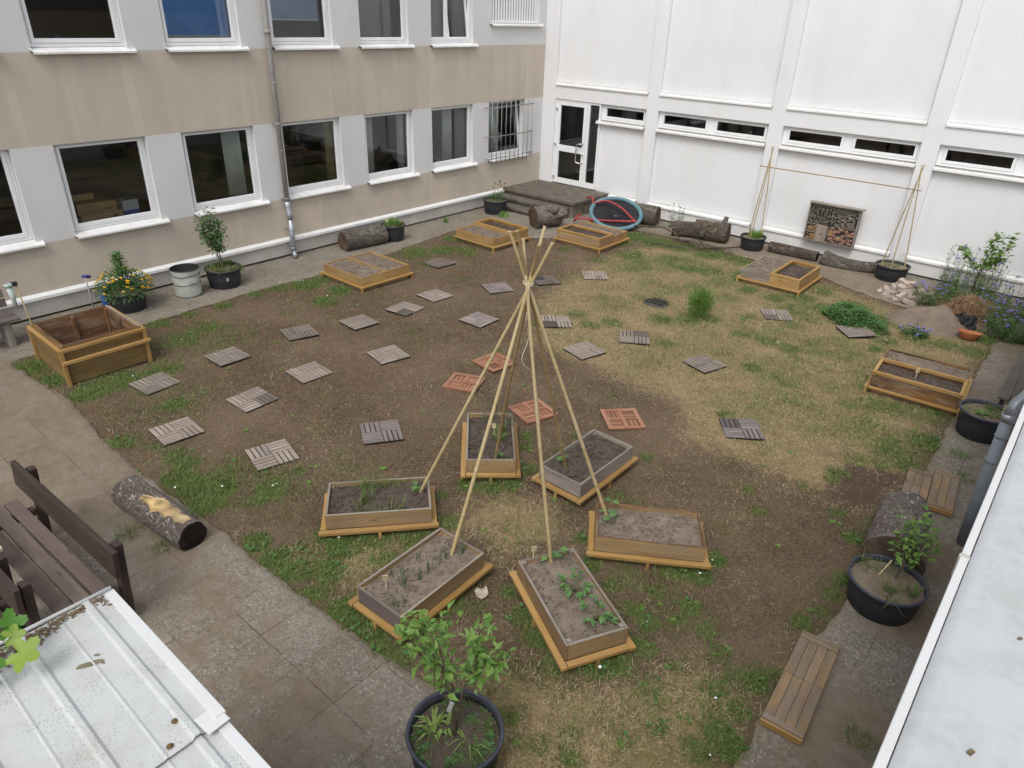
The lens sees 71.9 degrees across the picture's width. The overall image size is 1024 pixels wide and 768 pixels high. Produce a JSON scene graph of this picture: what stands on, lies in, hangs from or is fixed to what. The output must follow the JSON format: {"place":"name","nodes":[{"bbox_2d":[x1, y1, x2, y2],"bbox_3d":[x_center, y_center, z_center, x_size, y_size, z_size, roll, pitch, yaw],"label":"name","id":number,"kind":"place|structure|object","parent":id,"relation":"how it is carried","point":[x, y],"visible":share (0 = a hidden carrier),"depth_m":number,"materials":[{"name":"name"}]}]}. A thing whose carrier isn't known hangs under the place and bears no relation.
{"place":"outdoors","nodes":[
{"label":"outdoors","id":0,"kind":"place"},
{"bbox_2d":[12,42,994,767],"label":"ground","id":1,"kind":"structure","parent":0,"point":[760,616],"depth_m":8.77,"materials":[{"name":"soil"}]},
{"bbox_2d":[26,305,152,387],"bbox_3d":[-6.170,-0.596,10.369,1.276,0.594,1.185,24,35,35],"label":"planter box","id":2,"kind":"object","parent":1,"relation":"on","point":[73,348],"visible":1,"depth_m":10.22,"materials":[{"name":"wood"}]},
{"bbox_2d":[128,372,180,395],"bbox_3d":[-5.008,-0.006,9.912,0.496,0.034,0.496,19,32,30],"label":"deck tile","id":3,"kind":"object","parent":1,"relation":"on","point":[153,384],"visible":1,"depth_m":9.88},
{"bbox_2d":[148,417,204,446],"bbox_3d":[-4.193,0.590,8.835,0.496,0.033,0.496,25,35,38],"label":"deck tile","id":4,"kind":"object","parent":1,"relation":"on","point":[177,431],"visible":1,"depth_m":8.81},
{"bbox_2d":[204,346,250,366],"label":"deck tile","id":5,"kind":"object","parent":1,"relation":"on","point":[226,357],"visible":1,"depth_m":10.70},
{"bbox_2d":[226,387,277,413],"bbox_3d":[-3.526,0.214,9.592,0.496,0.033,0.496,23,35,33],"label":"deck tile","id":6,"kind":"object","parent":1,"relation":"on","point":[250,400],"visible":1,"depth_m":9.56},
{"bbox_2d":[245,439,298,471],"bbox_3d":[-2.866,0.846,8.438,0.496,0.033,0.496,-16,34,-32],"label":"deck tile","id":7,"kind":"object","parent":1,"relation":"on","point":[274,454],"visible":1,"depth_m":8.41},
{"bbox_2d":[0,0,546,323],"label":"beige building","id":8,"kind":"structure","parent":1,"relation":"on","point":[114,99],"depth_m":14.19,"materials":[{"name":"paint"}]},
{"bbox_2d":[0,150,45,253],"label":"window","id":9,"kind":"structure","parent":8,"relation":"in","point":[5,247],"depth_m":11.17,"materials":[{"name":"white plastic"}]},
{"bbox_2d":[18,0,136,54],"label":"window","id":10,"kind":"structure","parent":8,"relation":"in","point":[42,45],"depth_m":11.03,"materials":[{"name":"white plastic"}]},
{"bbox_2d":[76,207,123,222],"bbox_3d":[-7.237,-2.940,12.373,0.364,0.200,0.700,22,34,33],"label":"carton","id":11,"kind":"object","parent":8,"relation":"in","point":[99,215],"visible":0.51,"depth_m":12.22,"materials":[{"name":"cardboard"}]},
{"bbox_2d":[71,192,117,214],"bbox_3d":[-7.264,-3.146,12.253,0.324,0.270,0.640,24,35,36],"label":"carton","id":12,"kind":"object","parent":11,"relation":"on","point":[86,203],"visible":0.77,"depth_m":12.20,"materials":[{"name":"cardboard"}]},
{"bbox_2d":[52,136,170,239],"bbox_3d":[-6.804,-3.378,12.054,0.259,1.498,1.576,23,34,34],"label":"window","id":13,"kind":"structure","parent":8,"relation":"in","point":[127,224],"depth_m":12.20,"materials":[{"name":"white plastic"}]},
{"bbox_2d":[162,0,229,36],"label":"roller blind","id":14,"kind":"object","parent":8,"relation":"attached to","point":[195,18],"visible":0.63,"depth_m":12.36,"materials":[{"name":"fabric"}]},
{"bbox_2d":[158,0,249,51],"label":"window","id":15,"kind":"structure","parent":8,"relation":"in","point":[172,44],"depth_m":12.47,"materials":[{"name":"white plastic"}]},
{"bbox_2d":[181,126,270,216],"bbox_3d":[-5.461,-4.083,13.480,0.259,1.498,1.557,23,34,34],"label":"window","id":16,"kind":"structure","parent":8,"relation":"in","point":[249,199],"depth_m":13.67,"materials":[{"name":"white plastic"}]},
{"bbox_2d":[220,131,246,196],"bbox_3d":[-5.415,-4.335,13.739,0.053,1.390,0.374,23,34,34],"label":"curtain","id":17,"kind":"object","parent":8,"relation":"hanging from","point":[232,154],"visible":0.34,"depth_m":13.75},
{"bbox_2d":[270,0,317,20],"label":"roller blind","id":18,"kind":"object","parent":8,"relation":"attached to","point":[302,10],"visible":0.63,"depth_m":13.67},
{"bbox_2d":[267,0,340,49],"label":"window","id":19,"kind":"structure","parent":8,"relation":"in","point":[307,43],"depth_m":13.92,"materials":[{"name":"white plastic"}]},
{"bbox_2d":[281,117,351,199],"bbox_3d":[-4.148,-4.772,14.873,0.259,1.498,1.590,23,34,34],"label":"window","id":20,"kind":"structure","parent":8,"relation":"in","point":[334,186],"depth_m":15.12,"materials":[{"name":"white plastic"}]},
{"bbox_2d":[322,121,335,179],"bbox_3d":[-3.960,-5.099,15.283,0.053,1.390,0.204,23,34,34],"label":"curtain","id":21,"kind":"object","parent":8,"relation":"hanging from","point":[329,150],"visible":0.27,"depth_m":15.29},
{"bbox_2d":[358,0,390,36],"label":"window blind","id":22,"kind":"object","parent":8,"relation":"attached to","point":[374,18],"visible":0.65,"depth_m":15.09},
{"bbox_2d":[356,0,414,48],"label":"window","id":23,"kind":"structure","parent":8,"relation":"in","point":[364,42],"depth_m":15.34,"materials":[{"name":"white plastic"}]},
{"bbox_2d":[364,110,419,184],"bbox_3d":[-2.794,-5.483,16.310,0.259,1.498,1.552,23,34,34],"label":"window","id":24,"kind":"structure","parent":8,"relation":"in","point":[400,173],"depth_m":16.53,"materials":[{"name":"white plastic"}]},
{"bbox_2d":[441,109,451,160],"bbox_3d":[-1.645,-6.328,17.766,0.053,1.390,0.304,23,34,34],"label":"curtain","id":25,"kind":"object","parent":8,"relation":"hanging from","point":[446,137],"visible":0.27,"depth_m":17.78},
{"bbox_2d":[431,104,477,172],"bbox_3d":[-1.476,-6.174,17.709,0.259,1.498,1.587,23,34,34],"label":"window","id":26,"kind":"structure","parent":8,"relation":"in","point":[456,163],"depth_m":17.95,"materials":[{"name":"white plastic"}]},
{"bbox_2d":[430,0,478,47],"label":"window","id":27,"kind":"structure","parent":8,"relation":"in","point":[445,41],"depth_m":16.65,"materials":[{"name":"white plastic"}]},
{"bbox_2d":[451,0,463,36],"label":"curtain","id":28,"kind":"object","parent":8,"relation":"hanging from","point":[457,20],"visible":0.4,"depth_m":16.85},
{"bbox_2d":[453,107,463,158],"bbox_3d":[-1.366,-6.482,18.076,0.053,1.390,0.354,23,34,34],"label":"curtain","id":29,"kind":"object","parent":8,"relation":"hanging from","point":[458,132],"visible":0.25,"depth_m":18.08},
{"bbox_2d":[488,99,527,162],"bbox_3d":[-0.186,-6.902,19.174,0.399,1.498,1.591,23,34,34],"label":"window","id":30,"kind":"structure","parent":8,"relation":"in","point":[499,153],"depth_m":19.47,"materials":[{"name":"white plastic"}]},
{"bbox_2d":[280,324,318,341],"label":"deck tile","id":31,"kind":"object","parent":1,"relation":"on","point":[299,332],"visible":1,"depth_m":11.56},
{"bbox_2d":[285,361,332,383],"bbox_3d":[-2.973,-0.168,10.352,0.496,0.034,0.496,25,36,36],"label":"deck tile","id":32,"kind":"object","parent":1,"relation":"on","point":[308,372],"visible":1,"depth_m":10.32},
{"bbox_2d":[320,251,413,292],"bbox_3d":[-2.885,-2.246,14.062,1.309,0.316,1.300,24,35,35],"label":"double raised bed","id":33,"kind":"object","parent":1,"relation":"on","point":[363,272],"visible":1,"depth_m":13.85,"materials":[{"name":"wood"}]},
{"bbox_2d":[318,476,438,538],"bbox_3d":[-1.394,1.296,7.441,1.204,0.304,0.694,-3,28,-9],"label":"raised bed","id":34,"kind":"object","parent":1,"relation":"on","point":[341,516],"visible":0.92,"depth_m":7.26,"materials":[{"name":"wood"}]},
{"bbox_2d":[359,419,403,445],"bbox_3d":[-1.659,0.609,8.966,0.496,0.033,0.496,-6,28,-17],"label":"deck tile","id":35,"kind":"object","parent":1,"relation":"on","point":[381,432],"visible":1,"depth_m":8.93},
{"bbox_2d":[367,345,409,364],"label":"deck tile","id":36,"kind":"object","parent":1,"relation":"on","point":[388,355],"visible":1,"depth_m":10.93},
{"bbox_2d":[348,527,493,643],"bbox_3d":[-0.817,1.814,6.496,0.692,0.304,1.204,22,34,33],"label":"raised bed","id":37,"kind":"object","parent":1,"relation":"on","point":[439,587],"visible":0.9,"depth_m":6.36,"materials":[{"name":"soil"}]},
{"bbox_2d":[442,372,485,392],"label":"deck tile","id":38,"kind":"object","parent":1,"relation":"on","point":[457,381],"visible":0.93,"depth_m":10.19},
{"bbox_2d":[460,413,520,483],"bbox_3d":[-0.265,0.747,8.556,0.692,0.304,1.206,0,28,-3],"label":"raised bed","id":39,"kind":"object","parent":1,"relation":"on","point":[506,465],"visible":0.79,"depth_m":8.30,"materials":[{"name":"wood"}]},
{"bbox_2d":[453,217,530,251],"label":"double raised bed","id":40,"kind":"object","parent":1,"relation":"on","point":[491,234],"visible":0.96,"depth_m":16.38,"materials":[{"name":"wood"}]},
{"bbox_2d":[472,352,516,372],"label":"deck tile","id":41,"kind":"object","parent":1,"relation":"on","point":[497,362],"visible":0.81,"depth_m":10.82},
{"bbox_2d":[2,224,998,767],"bbox_3d":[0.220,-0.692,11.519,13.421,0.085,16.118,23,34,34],"label":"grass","id":42,"kind":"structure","parent":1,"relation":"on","point":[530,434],"depth_m":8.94,"materials":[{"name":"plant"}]},
{"bbox_2d":[34,232,981,761],"bbox_3d":[0.904,-0.804,11.796,11.136,0.071,12.950,23,34,34],"label":"clover","id":43,"kind":"object","parent":1,"relation":"on","point":[604,666],"visible":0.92,"depth_m":6.88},
{"bbox_2d":[2,232,1021,761],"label":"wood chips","id":44,"kind":"object","parent":1,"relation":"on","point":[460,510],"visible":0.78,"depth_m":8.78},
{"bbox_2d":[34,230,991,763],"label":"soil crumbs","id":45,"kind":"object","parent":1,"relation":"on","point":[520,432],"visible":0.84,"depth_m":9.14,"materials":[{"name":"soil"}]},
{"bbox_2d":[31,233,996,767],"bbox_3d":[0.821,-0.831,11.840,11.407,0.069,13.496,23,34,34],"label":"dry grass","id":46,"kind":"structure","parent":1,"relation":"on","point":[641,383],"depth_m":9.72,"materials":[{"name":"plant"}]},
{"bbox_2d":[508,398,557,424],"bbox_3d":[0.281,0.367,9.544,0.498,0.040,0.498,-15,32,-28],"label":"deck tile","id":47,"kind":"object","parent":1,"relation":"on","point":[524,412],"visible":0.89,"depth_m":9.53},
{"bbox_2d":[81,232,987,765],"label":"broad weeds","id":48,"kind":"object","parent":1,"relation":"on","point":[573,762],"visible":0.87,"depth_m":7.99,"materials":[{"name":"green plant"}]},
{"bbox_2d":[112,445,976,763],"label":"long grass","id":49,"kind":"structure","parent":1,"relation":"on","point":[718,685],"depth_m":5.81,"materials":[{"name":"plant"}]},
{"bbox_2d":[509,547,635,671],"bbox_3d":[0.505,1.965,6.289,0.694,0.312,1.204,-9,30,-20],"label":"raised bed","id":50,"kind":"object","parent":1,"relation":"on","point":[571,640],"visible":0.9,"depth_m":6.09,"materials":[{"name":"wood"}]},
{"bbox_2d":[419,226,607,562],"bbox_3d":[0.025,-0.026,6.696,1.767,3.020,1.956,23,34,34],"label":"bamboo teepee","id":51,"kind":"object","parent":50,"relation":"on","point":[523,305],"visible":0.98,"depth_m":6.48,"materials":[{"name":"wood"}]},
{"bbox_2d":[563,341,605,360],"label":"deck tile","id":52,"kind":"object","parent":1,"relation":"on","point":[585,350],"visible":1,"depth_m":11.29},
{"bbox_2d":[531,429,638,504],"bbox_3d":[0.869,0.958,8.231,0.694,0.304,1.204,23,35,35],"label":"raised bed","id":53,"kind":"object","parent":1,"relation":"on","point":[611,458],"visible":0.88,"depth_m":8.06,"materials":[{"name":"wood"}]},
{"bbox_2d":[553,221,629,253],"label":"double raised bed","id":54,"kind":"object","parent":1,"relation":"on","point":[594,237],"visible":1,"depth_m":16.46,"materials":[{"name":"wood"}]},
{"bbox_2d":[573,196,642,230],"bbox_3d":[2.509,-4.378,18.042,1.647,0.609,1.223,13,30,20],"label":"nest swing","id":55,"kind":"object","parent":1,"relation":"on","point":[605,210],"visible":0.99,"depth_m":18.03,"materials":[{"name":"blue fabric"}]},
{"bbox_2d":[600,408,645,430],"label":"deck tile","id":56,"kind":"object","parent":1,"relation":"on","point":[624,419],"visible":1,"depth_m":9.41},
{"bbox_2d":[586,502,710,569],"bbox_3d":[1.368,1.539,7.163,1.204,0.304,0.693,5,28,5],"label":"raised bed","id":57,"kind":"object","parent":1,"relation":"on","point":[647,536],"visible":0.96,"depth_m":6.99,"materials":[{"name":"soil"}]},
{"bbox_2d":[684,285,717,317],"bbox_3d":[3.373,-1.456,12.621,0.593,0.732,0.589,-2,28,-7],"label":"bush","id":58,"kind":"object","parent":1,"relation":"on","point":[702,299],"visible":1,"depth_m":12.56,"materials":[{"name":"green plant"}]},
{"bbox_2d":[682,354,726,373],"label":"deck tile","id":59,"kind":"object","parent":1,"relation":"on","point":[704,363],"visible":1,"depth_m":10.99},
{"bbox_2d":[718,418,764,440],"bbox_3d":[3.018,0.591,9.310,0.496,0.034,0.496,3,27,2],"label":"deck tile","id":60,"kind":"object","parent":1,"relation":"on","point":[742,429],"visible":1,"depth_m":9.28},
{"bbox_2d":[736,256,821,296],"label":"double raised bed","id":61,"kind":"object","parent":1,"relation":"on","point":[793,276],"visible":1,"depth_m":14.39,"materials":[{"name":"wood"}]},
{"bbox_2d":[539,0,1023,298],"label":"white hall","id":62,"kind":"structure","parent":1,"relation":"on","point":[697,109],"depth_m":15.69,"materials":[{"name":"paint"}]},
{"bbox_2d":[552,101,587,186],"bbox_3d":[1.580,-6.691,19.751,1.045,2.180,0.187,23,34,34],"label":"door","id":63,"kind":"structure","parent":62,"relation":"in","point":[559,147],"depth_m":19.78,"materials":[{"name":"white plastic"}]},
{"bbox_2d":[596,104,646,129],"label":"window","id":64,"kind":"structure","parent":62,"relation":"in","point":[605,116],"depth_m":18.49,"materials":[{"name":"white plastic"}]},
{"bbox_2d":[655,111,768,146],"bbox_3d":[4.798,-6.190,17.070,2.875,0.492,0.214,23,34,34],"label":"window","id":65,"kind":"structure","parent":62,"relation":"in","point":[711,127],"depth_m":17.05,"materials":[{"name":"white plastic"}]},
{"bbox_2d":[802,200,866,248],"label":"insect hotel","id":66,"kind":"structure","parent":62,"relation":"attached to","point":[832,224],"depth_m":15.82,"materials":[{"name":"brown wood"}]},
{"bbox_2d":[778,126,921,167],"bbox_3d":[7.245,-5.158,15.275,2.865,0.492,0.214,23,34,34],"label":"window","id":67,"kind":"structure","parent":62,"relation":"in","point":[848,142],"depth_m":15.25,"materials":[{"name":"white plastic"}]},
{"bbox_2d":[933,145,1023,182],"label":"window","id":68,"kind":"structure","parent":62,"relation":"in","point":[1017,168],"depth_m":13.84,"materials":[{"name":"white plastic"}]},
{"bbox_2d":[821,301,892,334],"bbox_3d":[6.196,-1.276,12.807,0.917,0.283,1.512,-3,28,-9],"label":"clover mound","id":69,"kind":"object","parent":1,"relation":"on","point":[835,308],"visible":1,"depth_m":12.64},
{"bbox_2d":[862,348,972,417],"bbox_3d":[6.051,-0.072,10.470,1.258,0.372,1.320,21,33,31],"label":"double raised bed","id":70,"kind":"object","parent":1,"relation":"on","point":[941,386],"visible":0.97,"depth_m":10.23,"materials":[{"name":"wood"}]},
{"bbox_2d":[884,305,976,337],"bbox_3d":[7.618,-1.252,12.791,1.560,0.404,1.240,9,29,13],"label":"soil mound","id":71,"kind":"object","parent":1,"relation":"on","point":[942,320],"visible":0.77,"depth_m":12.60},
{"bbox_2d":[872,391,1023,767],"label":"flat roof annex","id":72,"kind":"object","parent":1,"relation":"on","point":[961,704],"visible":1,"depth_m":2.79,"materials":[{"name":"metal"}]},
{"bbox_2d":[0,207,1023,767],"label":"pavement","id":73,"kind":"structure","parent":0,"point":[228,651],"depth_m":6.31,"materials":[{"name":"concrete"}]},
{"bbox_2d":[0,289,20,346],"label":"bench","id":74,"kind":"object","parent":73,"relation":"on","point":[6,329],"visible":1,"depth_m":10.76,"materials":[{"name":"concrete"}]},
{"bbox_2d":[0,553,41,646],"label":"garden chair","id":75,"kind":"object","parent":73,"relation":"on","point":[19,598],"visible":0.45,"depth_m":5.41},
{"bbox_2d":[0,460,135,617],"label":"bench","id":76,"kind":"object","parent":73,"relation":"on","point":[110,558],"visible":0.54,"depth_m":6.11,"materials":[{"name":"wood"}]},
{"bbox_2d":[102,283,146,313],"bbox_3d":[-6.661,-1.470,12.221,0.678,0.350,0.678,23,34,34],"label":"plant tub","id":77,"kind":"object","parent":73,"relation":"on","point":[134,306],"visible":0.57,"depth_m":12.04,"materials":[{"name":"plastic"}]},
{"bbox_2d":[92,250,155,303],"bbox_3d":[-6.642,-1.868,12.008,1.026,0.814,1.005,23,34,34],"label":"marigold plant","id":78,"kind":"object","parent":77,"relation":"in","point":[120,269],"visible":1,"depth_m":11.95,"materials":[{"name":"green plant"}]},
{"bbox_2d":[0,586,270,767],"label":"garden shed","id":79,"kind":"structure","parent":73,"relation":"on","point":[116,684],"depth_m":3.04,"materials":[{"name":"white metal"}]},
{"bbox_2d":[0,608,40,673],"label":"vine","id":80,"kind":"object","parent":79,"relation":"on","point":[11,622],"visible":1,"depth_m":3.10,"materials":[{"name":"green plant"}]},
{"bbox_2d":[0,595,111,672],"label":"leaf litter","id":81,"kind":"object","parent":79,"relation":"on","point":[41,630],"visible":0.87,"depth_m":3.38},
{"bbox_2d":[110,475,206,549],"bbox_3d":[-3.587,1.308,7.205,1.172,0.369,0.360,19,32,29],"label":"log","id":82,"kind":"object","parent":73,"relation":"on","point":[165,517],"visible":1,"depth_m":7.03,"materials":[{"name":"brown wood"}]},
{"bbox_2d":[169,263,202,297],"bbox_3d":[-5.928,-1.880,12.877,0.510,0.505,0.510,23,34,34],"label":"metal bucket","id":83,"kind":"object","parent":73,"relation":"on","point":[186,279],"visible":1,"depth_m":12.75,"materials":[{"name":"metal"}]},
{"bbox_2d":[204,261,240,289],"bbox_3d":[-5.452,-2.047,13.385,0.669,0.360,0.668,23,34,34],"label":"plant tub","id":84,"kind":"object","parent":73,"relation":"on","point":[231,279],"visible":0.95,"depth_m":13.19,"materials":[{"name":"plastic"}]},
{"bbox_2d":[191,205,227,268],"bbox_3d":[-5.503,-2.667,12.991,0.514,1.257,0.598,23,34,34],"label":"potted tree","id":85,"kind":"object","parent":84,"relation":"on","point":[218,233],"visible":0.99,"depth_m":12.93,"materials":[{"name":"green plant"}]},
{"bbox_2d":[338,226,388,250],"bbox_3d":[-3.320,-3.267,15.815,1.061,0.426,0.432,-22,36,-38],"label":"log","id":86,"kind":"object","parent":73,"relation":"on","point":[360,238],"visible":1,"depth_m":15.63,"materials":[{"name":"brown wood"}]},
{"bbox_2d":[405,688,503,767],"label":"plant tub","id":87,"kind":"object","parent":73,"relation":"on","point":[437,756],"visible":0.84,"depth_m":4.91,"materials":[{"name":"plastic"}]},
{"bbox_2d":[391,599,516,735],"bbox_3d":[-0.391,1.919,4.637,0.832,1.253,0.400,3,28,2],"label":"apple sapling","id":88,"kind":"object","parent":87,"relation":"in","point":[428,661],"visible":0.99,"depth_m":4.55,"materials":[{"name":"green plant"}]},
{"bbox_2d":[402,684,508,767],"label":"potted weeds","id":89,"kind":"object","parent":87,"relation":"in","point":[451,760],"visible":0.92,"depth_m":4.87,"materials":[{"name":"green plant"}]},
{"bbox_2d":[528,204,567,228],"bbox_3d":[0.910,-4.226,17.715,0.872,0.587,0.616,-8,29,-18],"label":"log","id":90,"kind":"object","parent":73,"relation":"on","point":[547,215],"visible":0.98,"depth_m":17.52,"materials":[{"name":"brown wood"}]},
{"bbox_2d":[497,180,607,218],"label":"entrance steps","id":91,"kind":"structure","parent":73,"relation":"on","point":[523,198],"depth_m":19.18,"materials":[{"name":"concrete"}]},
{"bbox_2d":[692,216,730,242],"bbox_3d":[4.827,-3.774,17.071,0.855,0.628,0.583,14,30,21],"label":"log","id":92,"kind":"object","parent":73,"relation":"on","point":[712,231],"visible":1,"depth_m":16.94,"materials":[{"name":"brown wood"}]},
{"bbox_2d":[767,241,818,261],"bbox_3d":[6.443,-3.035,16.201,1.122,0.264,0.275,23,34,34],"label":"log","id":93,"kind":"object","parent":73,"relation":"on","point":[791,251],"visible":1,"depth_m":16.11,"materials":[{"name":"brown wood"}]},
{"bbox_2d":[759,630,840,745],"bbox_3d":[2.348,2.423,5.723,0.320,0.054,1.114,20,33,31],"label":"wooden garden bench","id":94,"kind":"object","parent":73,"relation":"on","point":[784,718],"visible":1,"depth_m":5.66,"materials":[{"name":"wood"}]},
{"bbox_2d":[819,250,875,273],"bbox_3d":[7.386,-2.659,15.525,1.143,0.384,0.347,18,32,27],"label":"log","id":95,"kind":"object","parent":73,"relation":"on","point":[830,259],"visible":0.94,"depth_m":15.43,"materials":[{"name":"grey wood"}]},
{"bbox_2d":[847,553,929,625],"bbox_3d":[3.423,1.911,6.509,0.677,0.320,0.678,23,34,34],"label":"plant tub","id":96,"kind":"object","parent":73,"relation":"on","point":[865,597],"visible":0.91,"depth_m":6.39,"materials":[{"name":"plastic"}]},
{"bbox_2d":[852,545,925,614],"bbox_3d":[3.452,1.742,6.401,0.634,0.182,0.812,-2,28,-8],"label":"grass tuft","id":97,"kind":"object","parent":96,"relation":"on","point":[915,589],"visible":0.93,"depth_m":6.34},
{"bbox_2d":[887,505,946,578],"bbox_3d":[3.677,1.475,6.441,0.446,0.668,0.473,9,28,12],"label":"bushy shoot","id":98,"kind":"object","parent":96,"relation":"on","point":[908,544],"visible":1,"depth_m":6.41,"materials":[{"name":"green plant"}]},
{"bbox_2d":[875,259,910,282],"bbox_3d":[8.024,-2.378,14.947,0.677,0.320,0.678,23,34,34],"label":"plant tub","id":99,"kind":"object","parent":73,"relation":"on","point":[887,274],"visible":0.97,"depth_m":14.78,"materials":[{"name":"plastic"}]},
{"bbox_2d":[748,146,924,267],"bbox_3d":[6.878,-3.845,15.285,3.520,2.135,0.485,23,34,34],"label":"bamboo trellis","id":100,"kind":"object","parent":99,"relation":"in","point":[913,189],"visible":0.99,"depth_m":14.85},
{"bbox_2d":[860,491,931,575],"bbox_3d":[3.901,1.517,7.092,0.566,0.544,0.956,20,32,30],"label":"log","id":101,"kind":"object","parent":73,"relation":"on","point":[886,523],"visible":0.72,"depth_m":6.89,"materials":[{"name":"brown wood"}]},
{"bbox_2d":[902,467,932,500],"bbox_3d":[4.669,1.212,8.172,0.265,0.054,0.844,19,32,29],"label":"wooden garden bench","id":102,"kind":"object","parent":73,"relation":"on","point":[918,479],"visible":0.64,"depth_m":8.26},
{"bbox_2d":[927,469,959,516],"bbox_3d":[4.967,1.240,8.139,0.265,0.054,0.884,19,32,29],"label":"wooden garden bench","id":103,"kind":"object","parent":73,"relation":"on","point":[937,499],"visible":0.89,"depth_m":8.09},
{"bbox_2d":[934,244,986,296],"bbox_3d":[8.824,-2.242,14.026,0.648,1.053,0.604,-2,28,-7],"label":"violet flower plant","id":104,"kind":"object","parent":73,"relation":"on","point":[947,267],"visible":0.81,"depth_m":14.03,"materials":[{"name":"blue plant"}]},
{"bbox_2d":[924,292,1019,330],"bbox_3d":[8.560,-1.403,13.191,2.071,0.592,1.817,23,34,34],"label":"dead stalk heap","id":105,"kind":"object","parent":73,"relation":"on","point":[966,302],"visible":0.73,"depth_m":13.09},
{"bbox_2d":[955,398,1003,443],"bbox_3d":[6.193,0.504,9.306,0.639,0.370,0.637,23,34,34],"label":"plant tub","id":106,"kind":"object","parent":73,"relation":"on","point":[973,426],"visible":0.75,"depth_m":9.18,"materials":[{"name":"black plastic"}]},
{"bbox_2d":[956,231,1022,292],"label":"sapling","id":107,"kind":"object","parent":73,"relation":"on","point":[995,261],"visible":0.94,"depth_m":13.72,"materials":[{"name":"green plant"}]},
{"bbox_2d":[963,261,1019,305],"bbox_3d":[9.267,-1.964,13.698,0.722,0.889,0.763,-5,29,-13],"label":"violet flower plant","id":108,"kind":"object","parent":73,"relation":"on","point":[988,288],"visible":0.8,"depth_m":13.70,"materials":[{"name":"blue plant"}]},
{"bbox_2d":[975,288,1023,327],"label":"violet flower plant","id":109,"kind":"object","parent":73,"relation":"on","point":[1002,306],"visible":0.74,"depth_m":12.69,"materials":[{"name":"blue plant"}]},
{"bbox_2d":[981,300,1023,344],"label":"violet flower plant","id":110,"kind":"object","parent":73,"relation":"on","point":[1007,327],"visible":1,"depth_m":12.22,"materials":[{"name":"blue plant"}]},
{"bbox_2d":[998,352,1023,404],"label":"bench","id":111,"kind":"object","parent":73,"relation":"on","point":[1005,394],"visible":0.66,"depth_m":9.79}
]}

